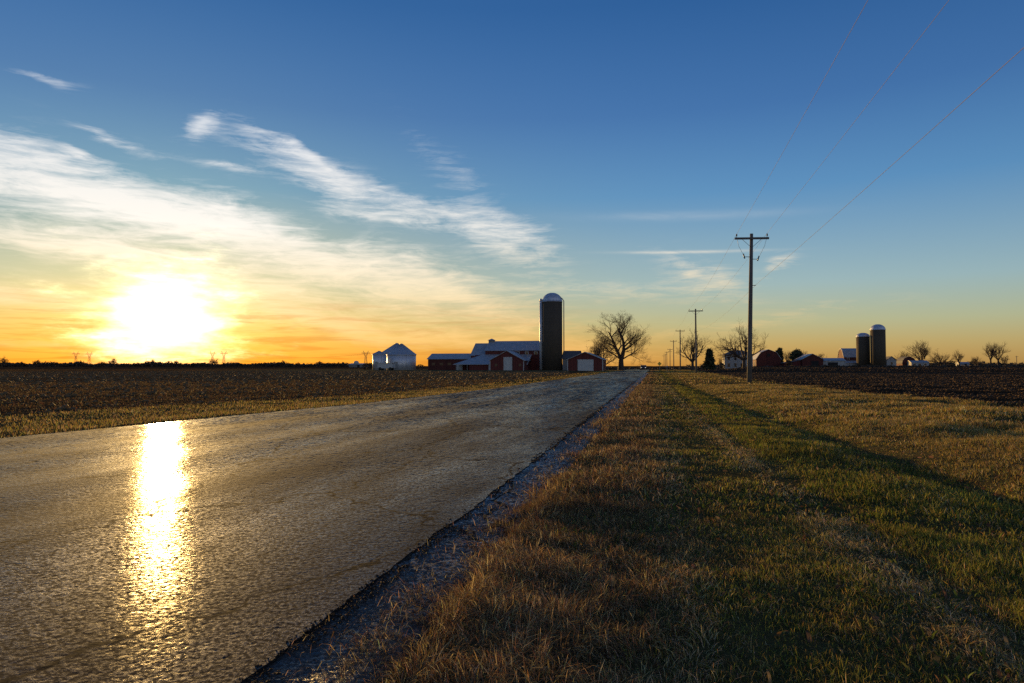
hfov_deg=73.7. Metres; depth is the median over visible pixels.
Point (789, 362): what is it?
shrub
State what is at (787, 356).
bare tree
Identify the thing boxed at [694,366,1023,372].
soil clods
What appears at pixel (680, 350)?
utility pole
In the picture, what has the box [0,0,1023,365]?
sky
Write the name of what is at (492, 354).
barn
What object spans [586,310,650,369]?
cottonwood tree
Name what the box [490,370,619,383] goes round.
verge grass
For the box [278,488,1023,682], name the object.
verge grass
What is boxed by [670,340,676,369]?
utility pole
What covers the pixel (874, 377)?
soil clods
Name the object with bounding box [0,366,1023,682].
ground
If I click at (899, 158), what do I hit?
overhead wire
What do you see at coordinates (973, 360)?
bare tree
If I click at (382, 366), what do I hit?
grain wagon
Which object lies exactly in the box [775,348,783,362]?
evergreen tree
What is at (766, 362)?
door
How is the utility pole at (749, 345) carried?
on the ground at (786, 638)
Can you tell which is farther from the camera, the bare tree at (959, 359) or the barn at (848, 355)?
the bare tree at (959, 359)
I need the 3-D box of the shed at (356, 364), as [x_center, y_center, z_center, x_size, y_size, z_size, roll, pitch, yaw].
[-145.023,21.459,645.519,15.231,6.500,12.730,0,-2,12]
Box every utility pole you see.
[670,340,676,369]
[680,330,682,370]
[688,309,702,372]
[735,233,768,382]
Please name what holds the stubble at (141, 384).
on the ground at (786, 638)
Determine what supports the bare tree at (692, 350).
on the ground at (786, 638)
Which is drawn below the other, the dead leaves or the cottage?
the dead leaves
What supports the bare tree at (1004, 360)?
on the ground at (786, 638)
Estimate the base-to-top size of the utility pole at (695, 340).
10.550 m
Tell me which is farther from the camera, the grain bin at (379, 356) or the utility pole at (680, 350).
the grain bin at (379, 356)
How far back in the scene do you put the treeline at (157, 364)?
1154.08 m
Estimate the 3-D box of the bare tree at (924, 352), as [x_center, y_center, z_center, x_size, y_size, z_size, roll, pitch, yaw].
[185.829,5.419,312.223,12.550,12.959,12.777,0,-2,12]
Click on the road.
(229, 549)
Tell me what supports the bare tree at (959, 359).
on the ground at (786, 638)
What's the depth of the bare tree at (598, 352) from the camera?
195.13 m
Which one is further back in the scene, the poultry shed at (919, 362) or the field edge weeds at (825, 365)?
the poultry shed at (919, 362)
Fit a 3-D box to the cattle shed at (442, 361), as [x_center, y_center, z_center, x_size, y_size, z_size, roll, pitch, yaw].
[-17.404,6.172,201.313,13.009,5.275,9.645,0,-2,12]
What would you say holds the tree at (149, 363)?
on the ground at (786, 638)
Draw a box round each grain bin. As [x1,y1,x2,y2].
[372,351,385,369]
[383,343,398,369]
[386,343,416,369]
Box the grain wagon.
[378,363,394,369]
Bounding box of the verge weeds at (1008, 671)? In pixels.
[529,404,1023,682]
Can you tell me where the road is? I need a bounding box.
[0,370,648,682]
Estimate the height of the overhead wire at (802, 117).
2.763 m
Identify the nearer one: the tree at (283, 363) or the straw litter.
the straw litter
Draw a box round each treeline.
[0,361,372,366]
[562,364,700,369]
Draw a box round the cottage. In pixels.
[886,356,895,365]
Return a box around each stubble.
[0,368,589,381]
[0,379,523,415]
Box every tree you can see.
[0,357,9,366]
[31,360,39,366]
[76,361,84,366]
[108,358,119,366]
[145,359,156,366]
[173,360,182,366]
[209,358,217,366]
[278,360,287,366]
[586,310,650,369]
[586,337,623,364]
[676,331,709,370]
[702,347,716,369]
[712,322,767,367]
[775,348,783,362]
[783,350,790,360]
[789,348,802,360]
[894,351,908,358]
[903,340,931,359]
[927,349,957,365]
[952,351,963,364]
[971,356,981,365]
[984,341,1002,365]
[988,342,1010,365]
[998,354,1008,364]
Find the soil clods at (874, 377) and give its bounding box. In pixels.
[710,371,1023,407]
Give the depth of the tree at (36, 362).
1018.76 m
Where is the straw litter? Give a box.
[251,382,638,682]
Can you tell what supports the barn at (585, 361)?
on the ground at (786, 638)
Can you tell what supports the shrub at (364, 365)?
on the ground at (786, 638)
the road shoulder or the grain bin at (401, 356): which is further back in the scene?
the grain bin at (401, 356)
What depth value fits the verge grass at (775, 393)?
20.19 m
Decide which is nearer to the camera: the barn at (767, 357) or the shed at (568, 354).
the shed at (568, 354)
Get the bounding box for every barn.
[453,339,538,369]
[566,352,605,370]
[753,349,781,366]
[781,354,823,365]
[837,348,855,365]
[896,356,914,365]
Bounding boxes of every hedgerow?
[631,366,719,369]
[698,361,1023,366]
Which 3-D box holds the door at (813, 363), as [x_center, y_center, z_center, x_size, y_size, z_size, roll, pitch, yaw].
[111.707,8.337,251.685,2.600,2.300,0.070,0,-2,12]
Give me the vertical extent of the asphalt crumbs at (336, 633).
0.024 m
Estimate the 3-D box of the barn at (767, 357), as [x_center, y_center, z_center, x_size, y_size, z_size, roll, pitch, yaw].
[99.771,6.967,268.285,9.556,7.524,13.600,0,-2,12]
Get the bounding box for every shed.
[349,361,366,366]
[427,353,470,369]
[561,351,581,369]
[823,358,845,365]
[907,360,929,365]
[955,362,969,365]
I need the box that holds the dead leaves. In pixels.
[409,402,1023,682]
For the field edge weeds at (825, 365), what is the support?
on the ground at (786, 638)
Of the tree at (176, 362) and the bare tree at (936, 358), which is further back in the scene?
the tree at (176, 362)
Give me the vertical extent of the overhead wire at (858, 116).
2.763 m
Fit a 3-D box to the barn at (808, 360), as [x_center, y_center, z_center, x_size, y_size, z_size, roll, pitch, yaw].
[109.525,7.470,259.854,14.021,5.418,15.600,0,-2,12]
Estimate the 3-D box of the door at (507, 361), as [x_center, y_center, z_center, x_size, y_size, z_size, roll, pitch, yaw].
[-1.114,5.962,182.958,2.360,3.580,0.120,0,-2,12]
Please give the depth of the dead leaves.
5.28 m
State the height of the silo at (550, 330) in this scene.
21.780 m
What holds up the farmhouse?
on the ground at (786, 638)
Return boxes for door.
[503,357,511,369]
[577,359,593,370]
[764,360,772,365]
[811,361,818,365]
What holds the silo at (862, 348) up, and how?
on the ground at (786, 638)
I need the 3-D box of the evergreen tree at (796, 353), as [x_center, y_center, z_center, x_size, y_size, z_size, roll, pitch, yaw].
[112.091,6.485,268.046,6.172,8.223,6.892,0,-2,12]
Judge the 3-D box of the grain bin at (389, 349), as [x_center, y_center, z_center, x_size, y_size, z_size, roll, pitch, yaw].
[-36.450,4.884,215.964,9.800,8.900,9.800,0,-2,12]
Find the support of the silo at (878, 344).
on the ground at (786, 638)
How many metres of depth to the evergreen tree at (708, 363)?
189.19 m
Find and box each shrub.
[362,363,372,369]
[786,360,792,365]
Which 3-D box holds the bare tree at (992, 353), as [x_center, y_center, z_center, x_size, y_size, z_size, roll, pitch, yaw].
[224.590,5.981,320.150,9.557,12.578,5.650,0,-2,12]
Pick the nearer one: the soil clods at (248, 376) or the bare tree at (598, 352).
the soil clods at (248, 376)
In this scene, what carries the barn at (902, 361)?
on the ground at (786, 638)
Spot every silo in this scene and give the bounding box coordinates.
[539,293,563,369]
[856,333,869,365]
[870,324,885,365]
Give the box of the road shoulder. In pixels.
[248,373,647,682]
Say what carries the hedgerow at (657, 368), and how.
on the ground at (786, 638)
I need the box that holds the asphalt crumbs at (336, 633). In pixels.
[252,380,640,682]
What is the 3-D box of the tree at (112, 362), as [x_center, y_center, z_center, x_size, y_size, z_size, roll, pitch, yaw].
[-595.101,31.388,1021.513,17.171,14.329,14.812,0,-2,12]
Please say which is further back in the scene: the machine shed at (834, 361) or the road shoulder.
the machine shed at (834, 361)
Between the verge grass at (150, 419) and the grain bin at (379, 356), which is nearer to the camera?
the verge grass at (150, 419)
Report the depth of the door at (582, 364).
167.82 m
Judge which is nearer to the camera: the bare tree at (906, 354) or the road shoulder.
the road shoulder
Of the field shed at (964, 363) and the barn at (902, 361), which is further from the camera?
the field shed at (964, 363)
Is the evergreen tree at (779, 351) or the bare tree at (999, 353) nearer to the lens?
the evergreen tree at (779, 351)
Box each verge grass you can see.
[0,383,521,437]
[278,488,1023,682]
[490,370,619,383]
[501,415,1023,543]
[596,383,1023,426]
[638,369,772,384]
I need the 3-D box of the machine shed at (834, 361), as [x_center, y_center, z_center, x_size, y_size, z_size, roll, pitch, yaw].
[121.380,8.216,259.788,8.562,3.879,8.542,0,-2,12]
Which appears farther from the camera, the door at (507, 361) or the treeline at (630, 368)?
the treeline at (630, 368)
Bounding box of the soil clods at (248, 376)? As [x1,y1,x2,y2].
[0,370,568,414]
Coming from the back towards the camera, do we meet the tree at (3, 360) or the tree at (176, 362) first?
the tree at (176, 362)
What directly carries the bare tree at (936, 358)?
on the ground at (786, 638)
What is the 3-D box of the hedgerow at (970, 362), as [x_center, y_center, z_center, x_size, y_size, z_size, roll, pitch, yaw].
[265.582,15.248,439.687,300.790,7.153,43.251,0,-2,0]
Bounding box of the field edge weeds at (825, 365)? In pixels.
[739,364,1023,367]
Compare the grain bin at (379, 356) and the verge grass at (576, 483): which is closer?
the verge grass at (576, 483)
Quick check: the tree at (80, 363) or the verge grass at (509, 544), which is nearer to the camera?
the verge grass at (509, 544)
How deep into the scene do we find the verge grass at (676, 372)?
72.47 m
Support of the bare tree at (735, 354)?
on the ground at (786, 638)
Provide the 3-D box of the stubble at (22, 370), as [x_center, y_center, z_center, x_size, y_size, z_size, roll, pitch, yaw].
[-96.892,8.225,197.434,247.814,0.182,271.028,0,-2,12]
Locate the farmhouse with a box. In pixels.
[722,348,752,368]
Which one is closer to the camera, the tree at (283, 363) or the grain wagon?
the grain wagon
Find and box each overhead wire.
[669,48,1022,358]
[684,0,867,318]
[698,0,948,314]
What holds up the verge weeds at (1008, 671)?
on the ground at (786, 638)

